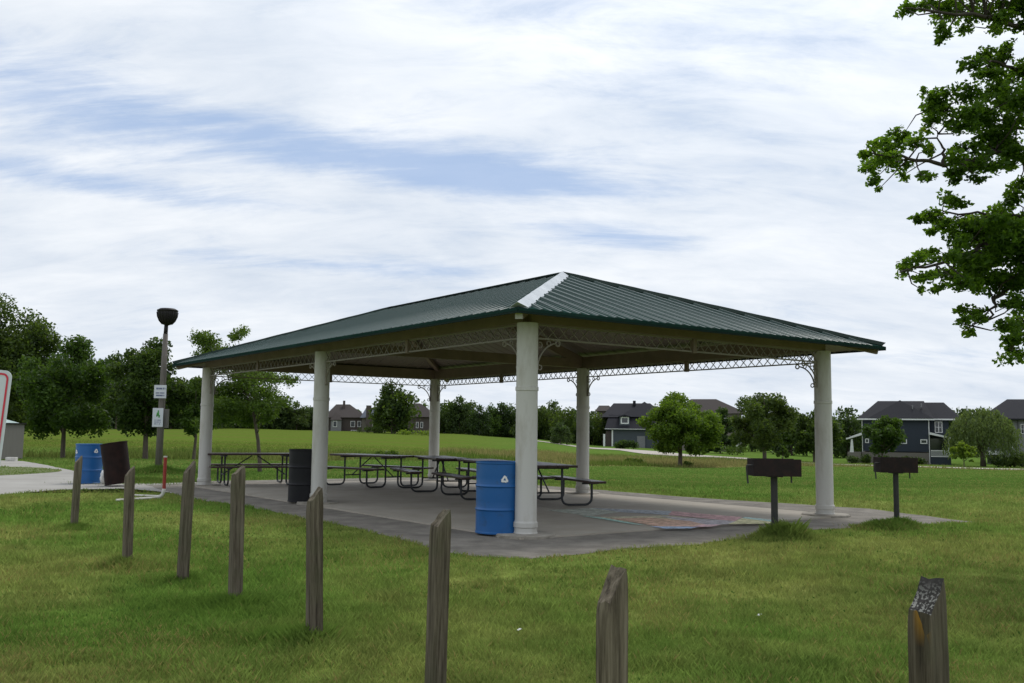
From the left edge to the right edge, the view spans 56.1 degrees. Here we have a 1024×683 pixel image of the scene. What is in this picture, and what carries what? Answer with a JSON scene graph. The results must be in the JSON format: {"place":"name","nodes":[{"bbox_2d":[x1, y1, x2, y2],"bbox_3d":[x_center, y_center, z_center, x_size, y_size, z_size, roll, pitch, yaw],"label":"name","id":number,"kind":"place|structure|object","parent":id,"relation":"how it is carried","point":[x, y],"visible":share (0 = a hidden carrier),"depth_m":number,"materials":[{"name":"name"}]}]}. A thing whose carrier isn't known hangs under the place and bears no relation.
{"place":"outdoors","nodes":[
{"label":"outdoors","id":0,"kind":"place"},
{"bbox_2d":[5,457,17,460],"bbox_3d":[-18.207,4.285,34.926,0.360,0.150,0.210,1,-5,0],"label":"box","id":1,"kind":"object","parent":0,"point":[11,458],"visible":0.81,"depth_m":34.83,"materials":[{"name":"white paint"}]},
{"bbox_2d":[0,466,61,474],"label":"grass verge","id":2,"kind":"object","parent":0,"point":[24,470],"depth_m":27.49,"materials":[{"name":"green plant"}]},
{"bbox_2d":[0,460,195,493],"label":"concrete path","id":3,"kind":"structure","parent":0,"point":[59,480],"depth_m":21.49,"materials":[{"name":"grey concrete"}]},
{"bbox_2d":[75,444,102,483],"bbox_3d":[-9.531,2.747,21.627,0.600,0.880,0.600,1,-5,0],"label":"barrel","id":4,"kind":"object","parent":3,"relation":"on","point":[92,466],"visible":0.7,"depth_m":21.39,"materials":[{"name":"blue paint"}]},
{"bbox_2d":[100,441,129,485],"bbox_3d":[-8.553,2.629,20.735,0.560,0.890,0.560,-9,-5,-1],"label":"barrel","id":5,"kind":"object","parent":3,"relation":"on","point":[115,461],"visible":0.86,"depth_m":20.51,"materials":[{"name":"brown metal"}]},
{"bbox_2d":[100,470,103,483],"bbox_3d":[-9.064,3.022,21.300,0.128,0.351,0.200,1,-5,0],"label":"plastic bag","id":6,"kind":"object","parent":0,"point":[101,477],"visible":0.56,"depth_m":21.22,"materials":[{"name":"white plastic"}]},
{"bbox_2d":[0,428,1023,682],"bbox_3d":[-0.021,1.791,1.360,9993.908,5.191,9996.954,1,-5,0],"label":"ground","id":7,"kind":"structure","parent":0,"point":[338,438],"depth_m":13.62,"materials":[{"name":"green plant"}]},
{"bbox_2d":[0,370,11,462],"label":"roadside sign","id":8,"kind":"object","parent":7,"relation":"on","point":[5,381],"visible":1,"depth_m":4.39,"materials":[{"name":"grey"}]},
{"bbox_2d":[1,419,26,459],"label":"utility shed","id":9,"kind":"structure","parent":7,"relation":"on","point":[13,441],"depth_m":37.51,"materials":[{"name":"grey metal"}]},
{"bbox_2d":[0,293,64,433],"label":"maple tree","id":10,"kind":"object","parent":7,"relation":"on","point":[38,339],"visible":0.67,"depth_m":49.65,"materials":[{"name":"green plant"}]},
{"bbox_2d":[11,334,114,457],"bbox_3d":[-20.857,2.689,44.892,4.507,6.103,4.590,3,-6,-23],"label":"maple tree","id":11,"kind":"object","parent":7,"relation":"on","point":[52,411],"visible":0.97,"depth_m":44.38,"materials":[{"name":"green plant"}]},
{"bbox_2d":[70,456,82,523],"bbox_3d":[-5.440,1.917,11.986,0.082,0.983,0.083,6,-8,-38],"label":"fence post","id":12,"kind":"object","parent":7,"relation":"on","point":[77,476],"visible":0.89,"depth_m":11.96,"materials":[{"name":"brown wood"}]},
{"bbox_2d":[78,386,112,428],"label":"tree","id":13,"kind":"object","parent":7,"relation":"on","point":[95,406],"visible":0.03,"depth_m":147.78,"materials":[{"name":"green plant"}]},
{"bbox_2d":[99,348,134,428],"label":"tree","id":14,"kind":"object","parent":7,"relation":"on","point":[118,357],"visible":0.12,"depth_m":147.48,"materials":[{"name":"green plant"}]},
{"bbox_2d":[105,358,141,428],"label":"tree","id":15,"kind":"object","parent":7,"relation":"on","point":[129,376],"visible":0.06,"depth_m":148.06,"materials":[{"name":"green plant"}]},
{"bbox_2d":[122,466,134,557],"bbox_3d":[-3.520,1.637,8.811,0.082,0.985,0.082,3,-5,-35],"label":"fence post","id":16,"kind":"object","parent":7,"relation":"on","point":[128,514],"visible":0.9,"depth_m":8.78,"materials":[{"name":"brown wood"}]},
{"bbox_2d":[115,456,166,500],"bbox_3d":[-6.502,2.413,17.034,0.726,0.765,1.315,2,-6,-11],"label":"pipe frame","id":17,"kind":"object","parent":7,"relation":"on","point":[161,495],"visible":0.92,"depth_m":17.02,"materials":[{"name":"red paint"}]},
{"bbox_2d":[102,337,192,458],"bbox_3d":[-16.795,2.706,43.837,4.058,5.924,3.677,-3,-7,34],"label":"maple tree","id":18,"kind":"object","parent":7,"relation":"on","point":[133,399],"visible":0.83,"depth_m":43.09,"materials":[{"name":"green plant"}]},
{"bbox_2d":[148,378,184,428],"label":"tree","id":19,"kind":"object","parent":7,"relation":"on","point":[175,425],"visible":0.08,"depth_m":152.35,"materials":[{"name":"green plant"}]},
{"bbox_2d":[155,308,178,465],"bbox_3d":[-10.505,1.522,28.974,0.638,5.106,0.630,1,-5,0],"label":"street lamp","id":20,"kind":"object","parent":7,"relation":"on","point":[166,317],"visible":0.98,"depth_m":28.95,"materials":[{"name":"black metal"}]},
{"bbox_2d":[152,408,163,426],"bbox_3d":[-10.600,2.274,28.726,0.319,0.563,0.017,1,-5,0],"label":"notice sign","id":21,"kind":"object","parent":20,"relation":"attached to","point":[157,418],"visible":1,"depth_m":28.72,"materials":[{"name":"grey metal"}]},
{"bbox_2d":[154,385,166,397],"bbox_3d":[-10.557,1.505,28.809,0.369,0.395,0.017,1,-5,0],"label":"notice sign","id":22,"kind":"object","parent":20,"relation":"attached to","point":[159,391],"visible":1,"depth_m":28.81,"materials":[{"name":"grey metal"}]},
{"bbox_2d":[162,409,168,427],"bbox_3d":[-10.423,2.318,28.899,0.155,0.567,0.120,1,-5,0],"label":"utility box","id":23,"kind":"object","parent":20,"relation":"attached to","point":[165,418],"visible":1,"depth_m":28.84,"materials":[{"name":"grey metal"}]},
{"bbox_2d":[177,461,195,580],"bbox_3d":[-2.655,1.508,7.817,0.080,1.074,0.080,6,-7,-35],"label":"fence post","id":24,"kind":"object","parent":7,"relation":"on","point":[185,528],"visible":0.87,"depth_m":7.79,"materials":[{"name":"brown wood"}]},
{"bbox_2d":[168,378,214,459],"bbox_3d":[-14.583,3.654,43.788,2.170,4.082,2.226,4,-7,-34],"label":"young tree","id":25,"kind":"object","parent":7,"relation":"on","point":[192,408],"visible":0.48,"depth_m":43.43,"materials":[{"name":"green plant"}]},
{"bbox_2d":[195,375,227,428],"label":"tree","id":26,"kind":"object","parent":7,"relation":"on","point":[218,425],"visible":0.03,"depth_m":164.51,"materials":[{"name":"green plant"}]},
{"bbox_2d":[228,465,245,595],"bbox_3d":[-1.972,1.426,6.873,0.084,1.076,0.085,4,-7,-33],"label":"fence post","id":27,"kind":"object","parent":7,"relation":"on","point":[236,536],"visible":0.88,"depth_m":6.85,"materials":[{"name":"brown wood"}]},
{"bbox_2d":[184,324,300,471],"bbox_3d":[-8.123,1.760,28.981,3.697,4.688,3.015,1,-5,0],"label":"locust tree","id":28,"kind":"object","parent":7,"relation":"on","point":[251,407],"visible":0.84,"depth_m":28.50,"materials":[{"name":"green plant"}]},
{"bbox_2d":[231,394,257,428],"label":"tree","id":29,"kind":"object","parent":7,"relation":"on","point":[241,420],"visible":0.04,"depth_m":176.81,"materials":[{"name":"green plant"}]},
{"bbox_2d":[270,404,297,429],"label":"tree","id":30,"kind":"object","parent":7,"relation":"on","point":[286,426],"visible":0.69,"depth_m":187.90,"materials":[{"name":"green plant"}]},
{"bbox_2d":[282,400,310,429],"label":"tree","id":31,"kind":"object","parent":7,"relation":"on","point":[299,417],"visible":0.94,"depth_m":188.74,"materials":[{"name":"green plant"}]},
{"bbox_2d":[305,405,312,429],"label":"tree","id":32,"kind":"object","parent":7,"relation":"on","point":[310,411],"visible":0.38,"depth_m":192.90,"materials":[{"name":"green plant"}]},
{"bbox_2d":[306,487,322,633],"bbox_3d":[-1.161,1.359,5.648,0.084,0.996,0.083,2,-5,-34],"label":"fence post","id":33,"kind":"object","parent":7,"relation":"on","point":[314,562],"visible":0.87,"depth_m":5.62,"materials":[{"name":"brown wood"}]},
{"bbox_2d":[328,401,362,430],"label":"brick house","id":34,"kind":"structure","parent":7,"relation":"on","point":[344,417],"depth_m":189.62,"materials":[{"name":"brown"}]},
{"bbox_2d":[124,408,605,444],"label":"undergrowth","id":35,"kind":"object","parent":7,"relation":"on","point":[278,427],"visible":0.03,"depth_m":187.73,"materials":[{"name":"green plant"}]},
{"bbox_2d":[357,425,382,432],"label":"shrub","id":36,"kind":"object","parent":7,"relation":"on","point":[374,429],"visible":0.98,"depth_m":167.01,"materials":[{"name":"green plant"}]},
{"bbox_2d":[360,405,383,431],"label":"brick house","id":37,"kind":"structure","parent":7,"relation":"on","point":[365,419],"depth_m":184.92,"materials":[{"name":"brown"}]},
{"bbox_2d":[375,450,398,454],"bbox_3d":[-7.454,6.809,57.556,1.529,0.680,1.173,5,-7,-35],"label":"shrub","id":38,"kind":"object","parent":7,"relation":"on","point":[390,452],"visible":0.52,"depth_m":57.43,"materials":[{"name":"green plant"}]},
{"bbox_2d":[379,379,408,433],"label":"tree","id":39,"kind":"object","parent":7,"relation":"on","point":[390,389],"visible":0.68,"depth_m":169.92,"materials":[{"name":"green plant"}]},
{"bbox_2d":[368,389,421,433],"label":"tree","id":40,"kind":"object","parent":7,"relation":"on","point":[379,417],"visible":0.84,"depth_m":169.60,"materials":[{"name":"green plant"}]},
{"bbox_2d":[398,429,428,434],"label":"shrub","id":41,"kind":"object","parent":7,"relation":"on","point":[404,432],"visible":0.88,"depth_m":159.20,"materials":[{"name":"green plant"}]},
{"bbox_2d":[408,403,429,432],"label":"brown house","id":42,"kind":"structure","parent":7,"relation":"on","point":[422,424],"depth_m":189.40,"materials":[{"name":"brick"}]},
{"bbox_2d":[424,509,450,682],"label":"fence post","id":43,"kind":"object","parent":7,"relation":"on","point":[437,601],"visible":1,"depth_m":4.47,"materials":[{"name":"brown wood"}]},
{"bbox_2d":[440,399,464,433],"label":"tree","id":44,"kind":"object","parent":7,"relation":"on","point":[443,415],"visible":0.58,"depth_m":191.41,"materials":[{"name":"green plant"}]},
{"bbox_2d":[443,395,473,434],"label":"tree","id":45,"kind":"object","parent":7,"relation":"on","point":[463,427],"visible":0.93,"depth_m":190.10,"materials":[{"name":"green plant"}]},
{"bbox_2d":[465,400,478,421],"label":"tree","id":46,"kind":"object","parent":7,"relation":"on","point":[472,405],"visible":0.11,"depth_m":199.80,"materials":[{"name":"green plant"}]},
{"bbox_2d":[466,404,494,436],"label":"tree","id":47,"kind":"object","parent":7,"relation":"on","point":[476,421],"visible":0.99,"depth_m":188.32,"materials":[{"name":"green plant"}]},
{"bbox_2d":[480,402,503,436],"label":"tree","id":48,"kind":"object","parent":7,"relation":"on","point":[498,424],"visible":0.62,"depth_m":193.74,"materials":[{"name":"green plant"}]},
{"bbox_2d":[490,401,514,437],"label":"tree","id":49,"kind":"object","parent":7,"relation":"on","point":[506,430],"visible":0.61,"depth_m":195.16,"materials":[{"name":"green plant"}]},
{"bbox_2d":[498,402,515,437],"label":"tree","id":50,"kind":"object","parent":7,"relation":"on","point":[511,408],"visible":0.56,"depth_m":195.99,"materials":[{"name":"green plant"}]},
{"bbox_2d":[23,443,1023,470],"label":"meadow grass","id":51,"kind":"structure","parent":7,"relation":"on","point":[560,457],"depth_m":77.13,"materials":[{"name":"green plant"}]},
{"bbox_2d":[510,413,538,437],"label":"tree","id":52,"kind":"object","parent":7,"relation":"on","point":[513,432],"visible":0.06,"depth_m":188.32,"materials":[{"name":"green plant"}]},
{"bbox_2d":[537,405,553,439],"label":"tree","id":53,"kind":"object","parent":7,"relation":"on","point":[545,420],"visible":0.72,"depth_m":193.88,"materials":[{"name":"green plant"}]},
{"bbox_2d":[546,399,565,420],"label":"tree","id":54,"kind":"object","parent":7,"relation":"on","point":[553,405],"visible":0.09,"depth_m":200.62,"materials":[{"name":"green plant"}]},
{"bbox_2d":[549,422,573,444],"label":"tree","id":55,"kind":"object","parent":7,"relation":"on","point":[562,432],"visible":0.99,"depth_m":163.88,"materials":[{"name":"green plant"}]},
{"bbox_2d":[549,406,576,443],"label":"tree","id":56,"kind":"object","parent":7,"relation":"on","point":[563,417],"visible":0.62,"depth_m":186.78,"materials":[{"name":"green plant"}]},
{"bbox_2d":[572,413,595,440],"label":"tree","id":57,"kind":"object","parent":7,"relation":"on","point":[591,427],"visible":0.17,"depth_m":189.57,"materials":[{"name":"green plant"}]},
{"bbox_2d":[589,410,605,444],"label":"tree","id":58,"kind":"object","parent":7,"relation":"on","point":[593,412],"visible":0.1,"depth_m":199.98,"materials":[{"name":"green plant"}]},
{"bbox_2d":[590,413,607,444],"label":"tree","id":59,"kind":"object","parent":7,"relation":"on","point":[600,430],"visible":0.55,"depth_m":194.96,"materials":[{"name":"green plant"}]},
{"bbox_2d":[596,406,609,422],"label":"distant house","id":60,"kind":"structure","parent":7,"relation":"on","point":[602,409],"depth_m":230.21,"materials":[{"name":"brick"}]},
{"bbox_2d":[596,564,627,682],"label":"fence post","id":61,"kind":"object","parent":7,"relation":"on","point":[612,637],"visible":1,"depth_m":3.10,"materials":[{"name":"brown wood"}]},
{"bbox_2d":[612,440,638,448],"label":"hedge","id":62,"kind":"object","parent":7,"relation":"on","point":[624,444],"visible":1,"depth_m":163.74,"materials":[{"name":"green plant"}]},
{"bbox_2d":[602,401,663,447],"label":"charcoal house","id":63,"kind":"structure","parent":7,"relation":"on","point":[621,424],"depth_m":183.44,"materials":[{"name":"grey wood"}]},
{"bbox_2d":[621,417,628,423],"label":"window","id":64,"kind":"structure","parent":63,"relation":"in","point":[624,420],"depth_m":183.17,"materials":[{"name":"white glass"}]},
{"bbox_2d":[637,436,644,447],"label":"garage door","id":65,"kind":"structure","parent":63,"relation":"in","point":[640,439],"depth_m":182.05,"materials":[{"name":"grey metal"}]},
{"bbox_2d":[624,457,643,462],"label":"shrub","id":66,"kind":"object","parent":7,"relation":"on","point":[634,459],"visible":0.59,"depth_m":89.08,"materials":[{"name":"green plant"}]},
{"bbox_2d":[636,391,724,465],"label":"maple tree","id":67,"kind":"object","parent":7,"relation":"on","point":[693,428],"visible":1,"depth_m":86.12,"materials":[{"name":"green plant"}]},
{"bbox_2d":[682,399,747,450],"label":"brown roofed house","id":68,"kind":"structure","parent":7,"relation":"on","point":[713,405],"depth_m":177.42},
{"bbox_2d":[705,407,735,453],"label":"evergreen tree","id":69,"kind":"object","parent":7,"relation":"on","point":[728,427],"visible":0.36,"depth_m":148.65,"materials":[{"name":"green plant"}]},
{"bbox_2d":[720,444,749,455],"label":"shrub","id":70,"kind":"object","parent":7,"relation":"on","point":[728,451],"visible":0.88,"depth_m":139.14,"materials":[{"name":"green plant"}]},
{"bbox_2d":[742,413,767,451],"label":"tree","id":71,"kind":"object","parent":7,"relation":"on","point":[752,448],"visible":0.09,"depth_m":186.68,"materials":[{"name":"green plant"}]},
{"bbox_2d":[727,392,800,457],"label":"oak tree","id":72,"kind":"object","parent":7,"relation":"on","point":[781,415],"visible":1,"depth_m":110.55,"materials":[{"name":"green plant"}]},
{"bbox_2d":[746,458,801,524],"bbox_3d":[3.208,1.963,11.887,0.672,1.015,0.380,0,-5,2],"label":"barbecue grill","id":73,"kind":"object","parent":7,"relation":"on","point":[774,469],"visible":0.98,"depth_m":11.74,"materials":[{"name":"metal"}]},
{"bbox_2d":[776,445,789,458],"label":"young tree","id":74,"kind":"object","parent":7,"relation":"on","point":[783,451],"visible":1,"depth_m":107.26,"materials":[{"name":"green plant"}]},
{"bbox_2d":[772,420,812,455],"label":"tree","id":75,"kind":"object","parent":7,"relation":"on","point":[789,447],"visible":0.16,"depth_m":168.99,"materials":[{"name":"green plant"}]},
{"bbox_2d":[779,410,843,461],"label":"maple tree","id":76,"kind":"object","parent":7,"relation":"on","point":[803,431],"visible":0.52,"depth_m":123.25,"materials":[{"name":"green plant"}]},
{"bbox_2d":[810,412,847,457],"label":"tree","id":77,"kind":"object","parent":7,"relation":"on","point":[837,450],"visible":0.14,"depth_m":162.98,"materials":[{"name":"green plant"}]},
{"bbox_2d":[833,405,862,457],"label":"tree","id":78,"kind":"object","parent":7,"relation":"on","point":[850,429],"visible":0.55,"depth_m":166.14,"materials":[{"name":"green plant"}]},
{"bbox_2d":[846,455,860,462],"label":"shrub","id":79,"kind":"object","parent":7,"relation":"on","point":[852,459],"visible":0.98,"depth_m":127.07,"materials":[{"name":"green plant"}]},
{"bbox_2d":[849,411,863,448],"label":"tree","id":80,"kind":"object","parent":7,"relation":"on","point":[858,415],"visible":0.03,"depth_m":174.13,"materials":[{"name":"green plant"}]},
{"bbox_2d":[859,454,871,463],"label":"shrub","id":81,"kind":"object","parent":7,"relation":"on","point":[866,458],"visible":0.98,"depth_m":125.52,"materials":[{"name":"green plant"}]},
{"bbox_2d":[859,415,907,456],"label":"maple tree","id":82,"kind":"object","parent":7,"relation":"on","point":[884,433],"visible":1,"depth_m":122.44,"materials":[{"name":"green plant"}]},
{"bbox_2d":[873,457,917,517],"bbox_3d":[5.384,2.146,13.544,0.591,1.015,0.334,0,-5,4],"label":"barbecue grill","id":83,"kind":"object","parent":7,"relation":"on","point":[895,466],"visible":0.94,"depth_m":13.43,"materials":[{"name":"metal"}]},
{"bbox_2d":[846,400,958,464],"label":"blue house","id":84,"kind":"structure","parent":7,"relation":"on","point":[925,426],"depth_m":132.55,"materials":[{"name":"blue wood"}]},
{"bbox_2d":[935,421,942,432],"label":"window","id":85,"kind":"structure","parent":84,"relation":"in","point":[938,425],"depth_m":132.74,"materials":[{"name":"white paint"}]},
{"bbox_2d":[911,456,927,464],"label":"shrub","id":86,"kind":"object","parent":7,"relation":"on","point":[921,461],"visible":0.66,"depth_m":126.00,"materials":[{"name":"green plant"}]},
{"bbox_2d":[908,576,949,682],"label":"fence post","id":87,"kind":"object","parent":7,"relation":"on","point":[928,656],"visible":1,"depth_m":2.53,"materials":[{"name":"brown wood"}]},
{"bbox_2d":[856,0,1023,367],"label":"elm tree","id":88,"kind":"object","parent":7,"relation":"on","point":[994,238],"visible":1,"depth_m":10.06,"materials":[{"name":"green plant"}]},
{"bbox_2d":[949,440,976,466],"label":"ornamental tree","id":89,"kind":"object","parent":7,"relation":"on","point":[961,451],"visible":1,"depth_m":118.08,"materials":[{"name":"green plant"}]},
{"bbox_2d":[949,406,980,456],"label":"tree","id":90,"kind":"object","parent":7,"relation":"on","point":[962,410],"visible":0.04,"depth_m":199.64,"materials":[{"name":"green plant"}]},
{"bbox_2d":[942,406,1023,466],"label":"willow tree","id":91,"kind":"object","parent":7,"relation":"on","point":[964,428],"visible":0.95,"depth_m":121.84,"materials":[{"name":"green plant"}]},
{"bbox_2d":[986,455,1013,466],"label":"shrub","id":92,"kind":"object","parent":7,"relation":"on","point":[1002,462],"visible":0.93,"depth_m":120.58,"materials":[{"name":"green plant"}]},
{"bbox_2d":[987,399,1023,463],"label":"grey house","id":93,"kind":"structure","parent":7,"relation":"on","point":[1012,410],"depth_m":140.49,"materials":[{"name":"grey"}]},
{"bbox_2d":[1002,455,1022,466],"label":"hedge","id":94,"kind":"object","parent":7,"relation":"on","point":[1011,465],"visible":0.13,"depth_m":122.69,"materials":[{"name":"green plant"}]},
{"bbox_2d":[1006,451,1023,467],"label":"shrub","id":95,"kind":"object","parent":7,"relation":"on","point":[1019,460],"visible":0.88,"depth_m":120.76,"materials":[{"name":"green plant"}]},
{"bbox_2d":[0,0,1023,419],"label":"sky","id":96,"kind":"structure","parent":0,"point":[269,167],"materials":[{"name":"white"}]},
{"bbox_2d":[195,480,850,539],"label":"concrete slab","id":97,"kind":"structure","parent":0,"point":[391,499],"depth_m":16.05,"materials":[{"name":"grey concrete"}]},
{"bbox_2d":[208,453,288,485],"bbox_3d":[-5.834,2.873,21.719,2.140,0.693,1.760,3,-6,-25],"label":"picnic table","id":98,"kind":"object","parent":97,"relation":"on","point":[225,466],"visible":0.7,"depth_m":21.61,"materials":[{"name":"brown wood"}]},
{"bbox_2d":[287,449,311,502],"bbox_3d":[-3.568,2.314,16.602,0.600,0.900,0.600,1,-5,0],"label":"barrel","id":99,"kind":"object","parent":97,"relation":"on","point":[299,479],"visible":0.68,"depth_m":16.34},
{"bbox_2d":[327,453,433,487],"bbox_3d":[-3.134,2.890,21.570,2.140,0.693,1.760,-4,-7,40],"label":"picnic table","id":100,"kind":"object","parent":97,"relation":"on","point":[377,468],"visible":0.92,"depth_m":21.37,"materials":[{"name":"black metal"}]},
{"bbox_2d":[390,456,475,491],"bbox_3d":[-1.513,2.786,20.276,1.760,0.693,2.140,2,-6,-18],"label":"picnic table","id":101,"kind":"object","parent":97,"relation":"on","point":[438,459],"visible":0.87,"depth_m":19.80,"materials":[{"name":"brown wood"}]},
{"bbox_2d":[432,459,553,499],"bbox_3d":[-0.410,2.601,18.185,1.760,0.693,2.140,3,-6,-19],"label":"picnic table","id":102,"kind":"object","parent":97,"relation":"on","point":[468,477],"visible":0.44,"depth_m":18.12,"materials":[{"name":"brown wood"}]},
{"bbox_2d":[475,461,514,534],"bbox_3d":[-0.157,1.918,11.852,0.600,0.870,0.600,1,-5,0],"label":"barrel","id":103,"kind":"object","parent":97,"relation":"on","point":[495,498],"visible":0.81,"depth_m":11.60,"materials":[{"name":"blue paint"}]},
{"bbox_2d":[172,271,885,539],"bbox_3d":[-0.825,1.010,18.282,7.300,3.967,12.960,5,-7,-36],"label":"picnic shelter","id":104,"kind":"object","parent":97,"relation":"on","point":[525,332],"visible":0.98,"depth_m":15.51,"materials":[{"name":"paint"}]},
{"bbox_2d":[472,461,605,505],"bbox_3d":[0.421,2.478,16.791,1.760,0.693,2.140,2,-6,-17],"label":"picnic table","id":105,"kind":"object","parent":97,"relation":"on","point":[546,465],"visible":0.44,"depth_m":16.24,"materials":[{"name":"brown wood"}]},
{"bbox_2d":[554,508,770,528],"bbox_3d":[2.138,2.607,14.346,2.277,0.012,3.380,4,-6,-31],"label":"chalk drawing","id":106,"kind":"object","parent":97,"relation":"on","point":[649,520],"visible":0.97,"depth_m":13.93},
{"bbox_2d":[147,477,970,557],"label":"asphalt path","id":107,"kind":"structure","parent":0,"point":[474,543],"depth_m":12.59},
{"bbox_2d":[540,441,1018,469],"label":"road","id":108,"kind":"structure","parent":0,"point":[648,452],"depth_m":135.28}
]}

